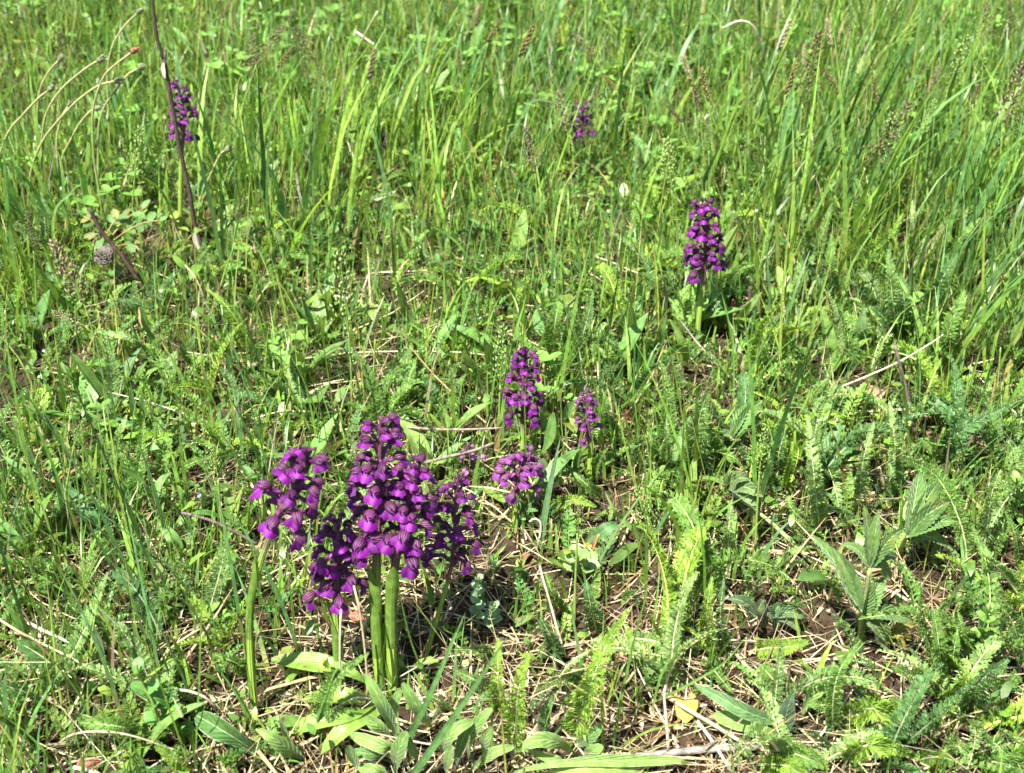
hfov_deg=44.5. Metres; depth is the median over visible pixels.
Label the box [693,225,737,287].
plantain
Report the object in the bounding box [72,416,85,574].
grass blade
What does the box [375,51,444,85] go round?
yarrow plant
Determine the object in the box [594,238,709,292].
yarrow plant
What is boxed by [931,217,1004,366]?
yarrow plant
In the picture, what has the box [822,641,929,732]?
yarrow plant
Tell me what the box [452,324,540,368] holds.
plantain
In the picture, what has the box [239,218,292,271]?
yarrow plant
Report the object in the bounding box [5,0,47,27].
clover
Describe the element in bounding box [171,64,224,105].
yarrow plant
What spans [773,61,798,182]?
flowering grass
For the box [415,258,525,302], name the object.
yarrow plant
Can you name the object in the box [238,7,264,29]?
clover
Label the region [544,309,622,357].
yarrow plant
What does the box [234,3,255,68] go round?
flowering grass
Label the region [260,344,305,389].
plantain
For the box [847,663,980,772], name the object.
yarrow plant
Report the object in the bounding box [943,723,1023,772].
yarrow plant
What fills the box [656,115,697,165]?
clover
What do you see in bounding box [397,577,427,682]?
grass blade
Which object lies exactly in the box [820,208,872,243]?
yarrow plant
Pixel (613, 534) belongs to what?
grass blade
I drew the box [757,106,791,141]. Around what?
clover
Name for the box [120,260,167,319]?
yarrow plant
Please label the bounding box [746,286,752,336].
dead stick
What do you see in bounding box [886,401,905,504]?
yarrow plant
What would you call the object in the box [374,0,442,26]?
plantain
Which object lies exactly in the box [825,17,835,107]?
flowering grass
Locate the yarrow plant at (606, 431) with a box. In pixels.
[590,383,650,480]
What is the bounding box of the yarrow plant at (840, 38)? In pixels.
[824,30,857,56]
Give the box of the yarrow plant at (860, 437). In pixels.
[757,395,894,518]
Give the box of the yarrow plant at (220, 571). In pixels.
[146,510,231,631]
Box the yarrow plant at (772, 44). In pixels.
[728,38,792,55]
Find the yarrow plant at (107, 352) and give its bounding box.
[91,328,149,434]
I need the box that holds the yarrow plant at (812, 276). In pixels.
[742,241,867,300]
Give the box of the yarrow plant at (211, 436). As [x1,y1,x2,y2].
[177,404,269,453]
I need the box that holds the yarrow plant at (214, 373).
[166,318,246,403]
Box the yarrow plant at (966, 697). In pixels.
[891,658,1009,732]
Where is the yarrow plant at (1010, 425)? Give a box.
[956,374,1023,441]
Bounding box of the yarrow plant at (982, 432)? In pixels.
[902,399,1023,470]
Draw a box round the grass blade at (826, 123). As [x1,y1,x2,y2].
[815,79,840,178]
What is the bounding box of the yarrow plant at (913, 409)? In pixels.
[806,383,971,439]
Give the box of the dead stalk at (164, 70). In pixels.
[151,0,201,251]
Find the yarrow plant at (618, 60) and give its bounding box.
[595,39,643,86]
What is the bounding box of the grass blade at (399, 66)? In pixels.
[376,7,430,119]
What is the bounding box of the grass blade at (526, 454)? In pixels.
[524,373,538,528]
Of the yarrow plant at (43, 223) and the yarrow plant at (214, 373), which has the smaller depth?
the yarrow plant at (214, 373)
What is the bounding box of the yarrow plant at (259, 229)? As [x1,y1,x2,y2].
[239,215,277,242]
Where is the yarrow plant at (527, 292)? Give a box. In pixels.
[465,274,540,312]
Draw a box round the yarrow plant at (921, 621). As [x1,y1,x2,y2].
[897,603,938,664]
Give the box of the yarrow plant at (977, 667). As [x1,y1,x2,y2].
[878,635,1009,768]
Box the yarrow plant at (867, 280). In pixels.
[853,268,891,333]
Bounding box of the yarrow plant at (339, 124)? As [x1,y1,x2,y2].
[321,113,375,157]
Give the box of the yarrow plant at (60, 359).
[44,355,76,390]
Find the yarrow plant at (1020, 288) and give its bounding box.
[1014,278,1023,302]
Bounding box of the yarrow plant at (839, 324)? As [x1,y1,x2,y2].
[812,289,881,371]
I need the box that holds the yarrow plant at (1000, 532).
[974,470,1023,569]
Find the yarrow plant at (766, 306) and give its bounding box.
[760,294,826,342]
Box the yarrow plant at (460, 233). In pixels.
[405,219,503,249]
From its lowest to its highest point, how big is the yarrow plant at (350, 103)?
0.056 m
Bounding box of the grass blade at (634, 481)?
[612,388,660,553]
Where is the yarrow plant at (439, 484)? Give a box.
[391,469,459,521]
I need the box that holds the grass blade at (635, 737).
[613,723,711,752]
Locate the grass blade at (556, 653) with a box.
[534,606,568,670]
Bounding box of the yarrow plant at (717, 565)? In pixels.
[661,490,795,614]
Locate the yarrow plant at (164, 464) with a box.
[133,413,211,495]
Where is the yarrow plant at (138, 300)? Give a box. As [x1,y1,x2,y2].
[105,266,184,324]
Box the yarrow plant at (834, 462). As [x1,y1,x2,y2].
[808,421,908,526]
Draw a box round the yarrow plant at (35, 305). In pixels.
[0,280,75,311]
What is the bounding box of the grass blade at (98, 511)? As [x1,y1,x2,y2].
[98,434,102,581]
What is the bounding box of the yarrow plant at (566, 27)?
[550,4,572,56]
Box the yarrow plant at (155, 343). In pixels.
[69,312,186,391]
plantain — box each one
[0,489,55,555]
[1,82,20,103]
[1,455,65,502]
[9,289,49,345]
[13,0,37,25]
[20,271,163,356]
[23,21,55,45]
[26,444,41,485]
[27,51,79,84]
[37,261,84,292]
[40,372,123,429]
[56,483,100,525]
[59,356,105,393]
[66,10,103,36]
[68,347,147,405]
[75,398,128,434]
[84,21,117,51]
[84,83,110,111]
[94,607,152,659]
[98,365,161,400]
[101,346,142,371]
[106,97,146,138]
[112,383,144,429]
[117,702,203,772]
[129,0,155,16]
[132,60,160,98]
[134,436,195,451]
[135,347,177,413]
[152,472,171,513]
[157,486,206,551]
[172,27,197,65]
[178,339,233,382]
[179,6,200,34]
[182,197,246,236]
[186,480,243,524]
[191,139,257,178]
[209,173,253,196]
[211,458,281,494]
[215,229,298,266]
[227,20,268,58]
[231,279,282,303]
[233,0,243,31]
[241,137,275,186]
[246,140,299,195]
[248,369,330,404]
[254,0,268,18]
[254,43,283,68]
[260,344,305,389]
[271,222,312,285]
[271,413,347,472]
[277,98,324,121]
[278,377,330,427]
[279,281,320,330]
[284,272,343,306]
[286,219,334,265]
[289,289,340,349]
[289,340,346,385]
[308,65,358,97]
[316,7,347,40]
[316,11,350,40]
[316,290,373,332]
[337,206,370,248]
[349,280,409,328]
[350,47,392,88]
[354,350,377,420]
[356,96,397,138]
[359,115,385,143]
[362,89,414,112]
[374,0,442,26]
[387,134,438,181]
[393,311,458,365]
[395,409,472,479]
[398,24,440,47]
[414,63,453,102]
[417,153,444,192]
[423,41,478,69]
[426,14,450,51]
[429,58,469,72]
[434,401,493,446]
[447,123,475,178]
[451,0,488,17]
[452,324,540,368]
[455,0,493,30]
[463,338,498,383]
[465,19,484,64]
[468,210,496,238]
[489,0,517,23]
[490,274,513,308]
[494,209,539,264]
[513,0,568,10]
[518,304,529,335]
[519,110,575,136]
[523,20,549,37]
[539,399,580,484]
[587,521,616,542]
[594,6,642,29]
[596,284,645,313]
[597,312,648,378]
[602,18,642,38]
[605,303,665,347]
[607,0,623,16]
[623,77,674,113]
[630,162,670,186]
[631,132,665,170]
[635,198,678,230]
[645,47,700,78]
[646,14,687,35]
[648,460,723,517]
[651,225,669,256]
[655,38,694,59]
[657,284,742,330]
[658,2,692,23]
[669,319,688,365]
[691,126,760,150]
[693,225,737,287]
[697,38,734,56]
[699,512,737,583]
[701,30,755,64]
[703,54,743,81]
[703,93,738,119]
[711,97,742,123]
[712,279,761,340]
[732,31,751,70]
[737,158,799,185]
[755,36,814,65]
[756,20,785,45]
[767,98,820,141]
[768,3,795,25]
[776,266,831,324]
[779,128,807,162]
[795,421,877,474]
[805,10,820,39]
[807,114,833,143]
[820,308,869,373]
[834,106,861,142]
[849,166,869,218]
[854,267,912,352]
[909,357,921,373]
[943,120,993,161]
[955,109,986,147]
[980,236,1023,295]
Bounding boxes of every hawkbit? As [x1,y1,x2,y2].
[0,83,56,155]
[26,76,124,213]
[35,53,67,163]
[40,53,107,224]
[56,98,73,212]
[61,103,103,180]
[91,44,140,222]
[97,62,146,218]
[106,6,146,171]
[197,143,233,224]
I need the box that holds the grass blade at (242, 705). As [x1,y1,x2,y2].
[204,643,258,734]
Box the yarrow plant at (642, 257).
[608,231,726,296]
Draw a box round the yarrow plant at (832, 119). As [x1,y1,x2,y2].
[825,105,836,137]
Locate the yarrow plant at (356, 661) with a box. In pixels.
[310,652,368,737]
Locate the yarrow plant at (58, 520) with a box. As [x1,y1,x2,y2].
[7,475,107,550]
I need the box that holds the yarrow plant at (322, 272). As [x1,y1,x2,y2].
[284,240,345,283]
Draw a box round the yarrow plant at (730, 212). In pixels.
[682,189,759,294]
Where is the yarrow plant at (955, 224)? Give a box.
[914,201,997,251]
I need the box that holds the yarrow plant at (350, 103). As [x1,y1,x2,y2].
[318,82,352,138]
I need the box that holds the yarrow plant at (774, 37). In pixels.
[750,35,779,81]
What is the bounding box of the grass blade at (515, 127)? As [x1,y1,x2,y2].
[504,99,593,168]
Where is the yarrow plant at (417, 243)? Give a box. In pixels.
[403,227,445,276]
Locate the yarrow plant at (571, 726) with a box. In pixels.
[535,609,629,741]
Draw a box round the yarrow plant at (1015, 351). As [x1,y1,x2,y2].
[985,321,1023,363]
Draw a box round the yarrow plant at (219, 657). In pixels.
[97,587,261,678]
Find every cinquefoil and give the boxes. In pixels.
[717,400,764,444]
[723,470,815,565]
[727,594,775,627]
[770,602,804,630]
[812,506,912,649]
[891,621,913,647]
[898,472,954,556]
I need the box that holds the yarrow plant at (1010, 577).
[981,553,1023,600]
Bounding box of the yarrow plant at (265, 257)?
[231,225,317,299]
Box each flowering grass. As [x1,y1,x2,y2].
[23,211,39,307]
[48,236,95,359]
[51,310,106,346]
[54,30,71,134]
[58,417,86,546]
[124,125,146,236]
[209,444,222,561]
[213,1,230,70]
[213,222,252,316]
[226,196,245,303]
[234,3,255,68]
[239,24,286,126]
[241,33,258,144]
[255,45,295,144]
[277,3,295,72]
[293,25,333,135]
[306,64,322,150]
[329,249,364,413]
[363,46,376,135]
[371,311,381,407]
[457,49,460,120]
[470,2,482,88]
[474,18,502,98]
[488,323,511,448]
[510,23,535,109]
[523,125,542,243]
[556,88,572,187]
[571,503,584,626]
[572,32,615,110]
[593,86,603,176]
[602,72,632,143]
[621,65,640,153]
[634,485,664,601]
[660,136,680,246]
[667,104,704,198]
[681,54,700,158]
[691,83,706,189]
[697,0,704,87]
[699,66,716,183]
[702,115,714,198]
[747,66,751,140]
[752,426,770,575]
[766,19,792,116]
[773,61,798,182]
[780,39,804,131]
[794,29,824,190]
[800,44,805,129]
[823,67,853,161]
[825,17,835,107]
[847,100,912,239]
[870,53,877,140]
[872,75,880,177]
[880,110,902,245]
[907,99,937,225]
[912,65,941,198]
[935,34,971,164]
[964,79,981,176]
[975,0,993,137]
[995,60,1023,195]
[995,323,1006,400]
[1001,0,1016,135]
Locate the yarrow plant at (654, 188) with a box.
[645,180,683,224]
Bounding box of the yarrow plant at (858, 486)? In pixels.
[833,421,874,528]
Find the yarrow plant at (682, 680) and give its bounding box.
[632,660,691,686]
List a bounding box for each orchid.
[140,79,205,234]
[245,446,329,727]
[271,413,417,703]
[288,452,438,753]
[301,512,368,686]
[382,128,388,179]
[420,473,481,657]
[459,442,505,502]
[492,444,573,532]
[501,346,555,462]
[560,387,602,497]
[570,98,594,189]
[672,197,727,350]
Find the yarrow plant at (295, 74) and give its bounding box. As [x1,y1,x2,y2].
[280,64,316,91]
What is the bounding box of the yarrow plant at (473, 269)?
[441,250,532,301]
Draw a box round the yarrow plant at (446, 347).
[427,320,495,363]
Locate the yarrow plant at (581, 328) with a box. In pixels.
[549,289,640,377]
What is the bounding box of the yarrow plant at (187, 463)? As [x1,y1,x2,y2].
[107,415,209,476]
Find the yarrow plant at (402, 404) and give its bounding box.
[330,358,438,448]
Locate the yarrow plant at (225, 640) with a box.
[159,585,256,665]
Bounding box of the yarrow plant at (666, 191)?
[641,169,680,206]
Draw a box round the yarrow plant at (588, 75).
[579,74,617,95]
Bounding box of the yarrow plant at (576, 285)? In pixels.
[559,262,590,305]
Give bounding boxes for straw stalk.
[0,618,115,686]
[26,621,67,642]
[56,730,186,754]
[73,765,99,772]
[151,628,199,676]
[177,688,217,708]
[185,265,213,324]
[306,351,483,358]
[333,295,392,308]
[335,696,371,706]
[339,610,341,706]
[353,585,368,702]
[354,11,377,59]
[355,30,374,44]
[362,270,426,291]
[529,518,541,550]
[539,566,566,657]
[592,534,599,551]
[595,256,649,275]
[658,689,744,743]
[663,685,669,748]
[696,720,731,772]
[722,20,765,63]
[722,381,724,408]
[730,645,777,704]
[755,210,760,243]
[838,330,947,387]
[878,466,884,486]
[954,274,995,372]
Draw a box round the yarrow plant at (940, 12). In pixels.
[914,5,956,26]
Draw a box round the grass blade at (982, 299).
[981,189,985,381]
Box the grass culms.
[0,0,1023,772]
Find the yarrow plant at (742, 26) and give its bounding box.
[733,7,781,42]
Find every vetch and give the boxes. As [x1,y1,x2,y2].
[939,602,995,651]
[1008,471,1023,517]
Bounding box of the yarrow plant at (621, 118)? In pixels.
[601,99,649,132]
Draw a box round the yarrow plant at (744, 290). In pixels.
[712,285,821,310]
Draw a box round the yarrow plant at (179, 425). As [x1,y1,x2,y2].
[105,415,209,462]
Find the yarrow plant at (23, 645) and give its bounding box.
[0,639,81,713]
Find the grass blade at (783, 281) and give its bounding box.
[778,193,792,377]
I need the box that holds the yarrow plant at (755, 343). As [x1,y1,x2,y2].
[743,298,785,393]
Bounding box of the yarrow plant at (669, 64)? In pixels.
[647,55,695,81]
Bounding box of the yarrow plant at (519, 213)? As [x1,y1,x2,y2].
[481,189,571,222]
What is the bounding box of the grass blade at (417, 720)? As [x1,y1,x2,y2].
[390,614,464,772]
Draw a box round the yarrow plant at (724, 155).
[686,133,757,177]
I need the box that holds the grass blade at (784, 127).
[780,81,794,201]
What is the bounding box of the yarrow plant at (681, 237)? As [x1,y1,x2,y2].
[659,225,733,276]
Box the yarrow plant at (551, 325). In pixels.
[542,295,577,383]
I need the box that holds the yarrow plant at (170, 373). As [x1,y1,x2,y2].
[120,352,218,414]
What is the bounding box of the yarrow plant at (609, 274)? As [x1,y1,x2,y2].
[584,261,633,327]
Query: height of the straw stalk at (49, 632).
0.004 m
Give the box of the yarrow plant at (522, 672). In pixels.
[498,653,530,760]
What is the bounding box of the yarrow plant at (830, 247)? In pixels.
[789,197,840,306]
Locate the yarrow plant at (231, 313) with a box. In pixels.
[205,256,255,356]
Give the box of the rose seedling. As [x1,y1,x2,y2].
[76,200,166,296]
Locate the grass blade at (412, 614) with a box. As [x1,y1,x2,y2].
[358,587,464,646]
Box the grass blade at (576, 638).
[571,601,580,660]
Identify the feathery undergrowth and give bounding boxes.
[0,0,1023,772]
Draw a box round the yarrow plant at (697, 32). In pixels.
[665,27,712,40]
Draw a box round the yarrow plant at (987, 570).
[858,527,1023,665]
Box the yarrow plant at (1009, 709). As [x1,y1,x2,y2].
[948,653,1023,757]
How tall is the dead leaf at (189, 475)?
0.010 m
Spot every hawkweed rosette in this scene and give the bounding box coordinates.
[194,711,304,759]
[345,673,417,772]
[401,682,432,729]
[440,707,492,772]
[468,732,683,772]
[537,694,603,755]
[694,685,787,734]
[776,665,833,730]
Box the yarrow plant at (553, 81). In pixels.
[546,75,604,122]
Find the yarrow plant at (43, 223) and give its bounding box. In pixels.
[2,193,64,256]
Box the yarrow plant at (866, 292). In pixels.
[849,200,925,305]
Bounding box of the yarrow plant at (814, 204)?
[797,192,825,220]
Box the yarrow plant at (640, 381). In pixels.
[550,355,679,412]
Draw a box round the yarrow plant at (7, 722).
[0,688,85,772]
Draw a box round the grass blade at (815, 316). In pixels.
[801,225,840,375]
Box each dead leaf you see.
[77,757,100,769]
[174,471,195,485]
[346,610,363,624]
[521,552,530,560]
[585,543,597,548]
[617,410,635,424]
[631,494,647,503]
[674,693,697,722]
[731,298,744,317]
[783,645,803,655]
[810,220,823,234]
[868,379,889,401]
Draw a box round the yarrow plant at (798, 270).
[787,245,838,306]
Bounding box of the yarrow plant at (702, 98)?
[682,89,723,112]
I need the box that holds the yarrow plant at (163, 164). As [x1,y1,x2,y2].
[103,152,171,193]
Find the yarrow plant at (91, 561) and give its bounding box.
[0,546,101,603]
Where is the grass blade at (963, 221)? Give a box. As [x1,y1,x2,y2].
[950,184,964,291]
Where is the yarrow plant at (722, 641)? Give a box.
[695,577,732,692]
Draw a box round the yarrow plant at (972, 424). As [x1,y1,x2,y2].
[929,401,1019,467]
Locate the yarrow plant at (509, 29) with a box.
[491,18,512,43]
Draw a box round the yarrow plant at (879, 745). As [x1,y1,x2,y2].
[838,733,955,769]
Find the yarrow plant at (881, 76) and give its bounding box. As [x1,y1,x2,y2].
[874,71,929,108]
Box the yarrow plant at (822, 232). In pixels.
[770,202,850,281]
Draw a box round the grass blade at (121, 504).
[102,385,133,558]
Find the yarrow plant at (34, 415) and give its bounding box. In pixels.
[20,398,44,436]
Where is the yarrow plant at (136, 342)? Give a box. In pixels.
[95,326,173,356]
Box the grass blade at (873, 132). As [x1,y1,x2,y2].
[870,103,878,198]
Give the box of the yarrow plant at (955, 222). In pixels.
[940,218,979,250]
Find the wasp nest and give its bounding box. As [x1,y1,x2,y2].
[94,244,115,265]
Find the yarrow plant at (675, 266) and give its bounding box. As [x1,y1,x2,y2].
[638,243,689,276]
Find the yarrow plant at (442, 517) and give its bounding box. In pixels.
[365,503,449,536]
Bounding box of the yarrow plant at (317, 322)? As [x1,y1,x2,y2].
[309,309,358,344]
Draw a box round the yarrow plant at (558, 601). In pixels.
[538,573,607,655]
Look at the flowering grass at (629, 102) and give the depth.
1.26 m
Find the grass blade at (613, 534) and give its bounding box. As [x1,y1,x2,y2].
[598,465,665,562]
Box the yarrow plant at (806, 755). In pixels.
[756,735,828,772]
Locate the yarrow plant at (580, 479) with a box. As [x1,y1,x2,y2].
[534,472,602,514]
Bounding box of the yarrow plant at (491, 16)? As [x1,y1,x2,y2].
[470,4,502,27]
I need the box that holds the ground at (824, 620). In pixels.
[0,0,1023,772]
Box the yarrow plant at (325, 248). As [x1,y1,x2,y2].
[320,222,351,266]
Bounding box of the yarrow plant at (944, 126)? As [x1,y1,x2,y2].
[921,97,958,138]
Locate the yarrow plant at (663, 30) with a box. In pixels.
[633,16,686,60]
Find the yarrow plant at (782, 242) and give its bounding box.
[745,238,797,290]
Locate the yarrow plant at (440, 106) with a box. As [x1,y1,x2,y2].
[402,82,455,116]
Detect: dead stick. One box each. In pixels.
[629,741,758,755]
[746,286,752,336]
[893,344,922,451]
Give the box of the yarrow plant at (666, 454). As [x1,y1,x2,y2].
[647,391,724,476]
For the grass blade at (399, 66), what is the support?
on the ground at (824, 620)
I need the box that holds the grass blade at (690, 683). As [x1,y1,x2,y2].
[646,633,748,705]
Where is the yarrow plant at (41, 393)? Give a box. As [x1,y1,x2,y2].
[25,384,69,444]
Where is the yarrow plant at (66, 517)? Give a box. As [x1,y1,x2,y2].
[0,498,121,556]
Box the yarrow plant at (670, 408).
[653,360,745,512]
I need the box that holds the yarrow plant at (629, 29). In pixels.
[622,24,658,44]
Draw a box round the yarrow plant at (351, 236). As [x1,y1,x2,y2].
[344,204,359,263]
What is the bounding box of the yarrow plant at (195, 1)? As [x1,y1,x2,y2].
[193,0,214,15]
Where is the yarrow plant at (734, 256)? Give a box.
[675,236,773,282]
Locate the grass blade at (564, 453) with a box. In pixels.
[561,413,569,493]
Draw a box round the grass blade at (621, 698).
[611,584,648,750]
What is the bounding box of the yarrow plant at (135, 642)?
[72,609,184,717]
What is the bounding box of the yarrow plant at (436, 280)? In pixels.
[392,272,508,295]
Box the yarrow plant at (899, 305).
[869,249,958,343]
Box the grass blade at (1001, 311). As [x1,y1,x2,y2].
[989,203,1017,367]
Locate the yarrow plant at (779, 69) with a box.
[751,52,786,92]
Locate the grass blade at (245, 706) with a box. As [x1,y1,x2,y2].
[234,685,254,732]
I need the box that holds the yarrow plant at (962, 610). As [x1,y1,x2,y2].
[956,587,1023,701]
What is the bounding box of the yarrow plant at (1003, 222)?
[988,205,1023,242]
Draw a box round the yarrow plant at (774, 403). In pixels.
[753,391,848,481]
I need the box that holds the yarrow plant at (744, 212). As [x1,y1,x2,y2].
[667,209,773,234]
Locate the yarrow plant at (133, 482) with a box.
[96,422,205,512]
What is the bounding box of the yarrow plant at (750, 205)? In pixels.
[741,183,784,235]
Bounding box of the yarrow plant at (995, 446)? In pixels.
[983,389,1021,477]
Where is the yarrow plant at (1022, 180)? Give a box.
[948,177,1023,231]
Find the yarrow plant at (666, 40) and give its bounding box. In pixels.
[632,35,681,47]
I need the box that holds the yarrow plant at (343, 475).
[323,451,374,519]
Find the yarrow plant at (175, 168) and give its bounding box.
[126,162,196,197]
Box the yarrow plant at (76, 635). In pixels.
[0,572,108,702]
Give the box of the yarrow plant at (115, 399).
[69,392,123,451]
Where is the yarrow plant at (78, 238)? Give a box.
[43,219,93,252]
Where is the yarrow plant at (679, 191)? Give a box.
[621,169,711,206]
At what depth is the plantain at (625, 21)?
1.56 m
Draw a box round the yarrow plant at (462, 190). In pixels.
[422,158,480,204]
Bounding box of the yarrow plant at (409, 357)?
[375,338,453,387]
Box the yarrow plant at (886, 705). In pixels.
[807,694,917,742]
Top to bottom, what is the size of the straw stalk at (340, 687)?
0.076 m
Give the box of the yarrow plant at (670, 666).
[559,571,726,701]
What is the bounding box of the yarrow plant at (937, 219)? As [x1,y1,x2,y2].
[906,209,958,230]
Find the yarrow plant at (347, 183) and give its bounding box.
[290,161,359,198]
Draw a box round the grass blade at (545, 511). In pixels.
[538,436,560,550]
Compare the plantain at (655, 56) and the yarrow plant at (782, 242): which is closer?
the yarrow plant at (782, 242)
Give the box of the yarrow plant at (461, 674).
[431,638,507,719]
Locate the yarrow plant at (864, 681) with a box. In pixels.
[770,639,899,717]
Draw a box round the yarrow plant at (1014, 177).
[1011,153,1022,203]
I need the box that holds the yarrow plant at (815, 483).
[786,395,831,533]
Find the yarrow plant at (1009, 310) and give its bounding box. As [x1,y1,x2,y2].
[997,302,1021,319]
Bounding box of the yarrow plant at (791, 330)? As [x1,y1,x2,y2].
[730,305,833,354]
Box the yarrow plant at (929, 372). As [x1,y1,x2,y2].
[898,340,994,421]
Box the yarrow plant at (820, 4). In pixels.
[813,0,849,22]
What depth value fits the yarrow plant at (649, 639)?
0.72 m
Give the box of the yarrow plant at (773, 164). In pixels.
[720,143,822,185]
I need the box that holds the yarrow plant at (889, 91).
[865,77,917,109]
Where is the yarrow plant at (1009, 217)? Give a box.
[945,208,1021,238]
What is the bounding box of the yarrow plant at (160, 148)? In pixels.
[132,126,185,169]
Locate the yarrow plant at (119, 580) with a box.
[109,568,163,641]
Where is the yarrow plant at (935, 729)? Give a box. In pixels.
[924,704,948,772]
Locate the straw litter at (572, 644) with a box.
[0,0,1023,772]
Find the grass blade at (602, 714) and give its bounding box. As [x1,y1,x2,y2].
[601,613,603,754]
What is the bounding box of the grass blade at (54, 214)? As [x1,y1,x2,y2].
[51,192,74,260]
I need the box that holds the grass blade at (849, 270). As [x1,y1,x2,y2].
[838,207,889,337]
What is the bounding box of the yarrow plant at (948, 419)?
[898,354,1021,481]
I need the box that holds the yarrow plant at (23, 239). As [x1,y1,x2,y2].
[0,234,47,271]
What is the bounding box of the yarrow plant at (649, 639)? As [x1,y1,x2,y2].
[618,631,698,657]
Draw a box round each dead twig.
[24,466,80,499]
[181,511,256,544]
[250,347,360,367]
[407,426,502,430]
[424,442,493,463]
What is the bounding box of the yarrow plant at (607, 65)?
[596,57,619,83]
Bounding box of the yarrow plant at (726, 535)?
[697,501,738,563]
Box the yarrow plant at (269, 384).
[208,361,312,413]
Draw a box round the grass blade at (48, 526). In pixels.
[3,387,57,556]
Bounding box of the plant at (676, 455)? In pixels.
[643,416,720,491]
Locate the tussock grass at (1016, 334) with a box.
[0,0,1023,770]
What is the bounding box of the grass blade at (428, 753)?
[410,636,507,772]
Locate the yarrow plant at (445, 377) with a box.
[382,360,463,399]
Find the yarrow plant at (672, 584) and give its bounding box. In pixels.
[636,516,718,652]
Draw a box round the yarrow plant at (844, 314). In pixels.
[827,303,937,386]
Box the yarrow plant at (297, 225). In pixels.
[246,205,356,249]
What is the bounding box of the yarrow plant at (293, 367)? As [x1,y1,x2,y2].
[220,360,336,420]
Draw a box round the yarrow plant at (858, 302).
[836,296,961,378]
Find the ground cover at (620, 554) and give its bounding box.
[0,0,1023,772]
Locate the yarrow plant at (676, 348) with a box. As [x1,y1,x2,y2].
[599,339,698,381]
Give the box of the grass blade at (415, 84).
[401,8,464,119]
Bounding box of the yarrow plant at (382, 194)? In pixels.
[348,184,409,221]
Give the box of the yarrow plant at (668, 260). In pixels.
[651,243,681,279]
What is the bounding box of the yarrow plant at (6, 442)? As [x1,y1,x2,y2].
[0,389,27,488]
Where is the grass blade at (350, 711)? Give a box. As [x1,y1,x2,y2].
[332,709,361,713]
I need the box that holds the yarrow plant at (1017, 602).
[938,552,1023,624]
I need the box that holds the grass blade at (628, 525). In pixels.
[605,492,650,545]
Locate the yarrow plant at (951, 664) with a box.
[931,609,961,676]
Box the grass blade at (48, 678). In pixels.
[35,618,61,737]
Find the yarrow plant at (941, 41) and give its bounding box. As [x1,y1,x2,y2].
[923,36,972,66]
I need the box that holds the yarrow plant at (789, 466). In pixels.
[767,429,795,491]
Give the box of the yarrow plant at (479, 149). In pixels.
[466,134,520,173]
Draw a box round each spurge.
[130,657,194,742]
[469,573,502,630]
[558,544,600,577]
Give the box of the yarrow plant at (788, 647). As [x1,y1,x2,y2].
[750,636,807,700]
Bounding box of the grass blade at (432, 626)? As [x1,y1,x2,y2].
[400,579,465,670]
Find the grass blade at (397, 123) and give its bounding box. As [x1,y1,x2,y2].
[387,19,432,182]
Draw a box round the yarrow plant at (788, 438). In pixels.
[749,430,802,480]
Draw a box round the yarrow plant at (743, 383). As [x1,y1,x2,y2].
[618,370,755,466]
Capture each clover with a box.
[0,0,46,27]
[1,151,44,185]
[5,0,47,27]
[65,22,102,51]
[72,189,141,237]
[73,107,104,147]
[86,399,132,454]
[93,157,131,190]
[98,169,140,221]
[117,41,133,63]
[120,61,141,96]
[125,102,148,135]
[131,131,168,156]
[145,149,194,187]
[161,0,182,22]
[199,26,221,57]
[199,36,211,56]
[203,57,249,100]
[217,199,263,250]
[220,45,257,81]
[221,54,253,84]
[223,244,251,298]
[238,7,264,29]
[244,0,283,24]
[245,8,275,27]
[254,32,290,58]
[267,51,307,69]
[267,319,313,373]
[272,71,309,105]
[274,9,328,51]
[301,3,338,37]
[313,7,344,23]
[321,105,364,149]
[340,35,368,83]
[368,48,405,73]
[409,34,461,73]
[429,85,462,121]
[438,89,473,126]
[456,24,486,59]
[460,41,510,78]
[475,152,525,181]
[482,0,510,22]
[499,23,514,56]
[505,102,536,133]
[515,85,555,118]
[518,350,577,405]
[538,47,581,76]
[575,63,617,96]
[596,98,623,130]
[598,9,622,38]
[604,61,653,99]
[608,105,655,132]
[614,113,668,145]
[626,213,683,260]
[637,59,682,92]
[646,8,672,33]
[649,172,689,201]
[650,138,697,173]
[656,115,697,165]
[663,53,692,96]
[689,89,745,133]
[700,15,718,47]
[703,186,737,211]
[714,47,744,80]
[716,42,734,63]
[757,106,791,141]
[772,58,812,90]
[779,17,809,32]
[781,24,796,48]
[784,41,810,61]
[828,63,863,78]
[852,17,878,48]
[885,37,913,55]
[885,289,961,355]
[888,22,915,52]
[902,108,915,135]
[937,0,975,37]
[945,28,966,51]
[979,56,1019,86]
[986,45,1010,65]
[992,78,1009,109]
[994,7,1007,49]
[994,102,1023,139]
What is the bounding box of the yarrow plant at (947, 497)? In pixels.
[899,456,975,570]
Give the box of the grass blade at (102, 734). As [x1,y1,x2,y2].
[101,690,103,769]
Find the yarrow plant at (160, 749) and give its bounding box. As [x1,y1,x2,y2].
[79,716,192,772]
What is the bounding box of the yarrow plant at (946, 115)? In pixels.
[913,106,968,134]
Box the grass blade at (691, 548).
[682,502,696,578]
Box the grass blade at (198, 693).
[195,565,203,751]
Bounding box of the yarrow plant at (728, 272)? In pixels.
[686,265,762,296]
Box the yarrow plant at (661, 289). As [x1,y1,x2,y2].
[637,263,690,301]
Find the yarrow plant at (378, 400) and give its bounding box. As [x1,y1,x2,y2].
[358,353,426,436]
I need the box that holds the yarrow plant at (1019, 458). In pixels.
[989,427,1023,526]
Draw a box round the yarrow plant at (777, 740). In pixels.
[726,678,914,772]
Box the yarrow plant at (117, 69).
[96,50,145,84]

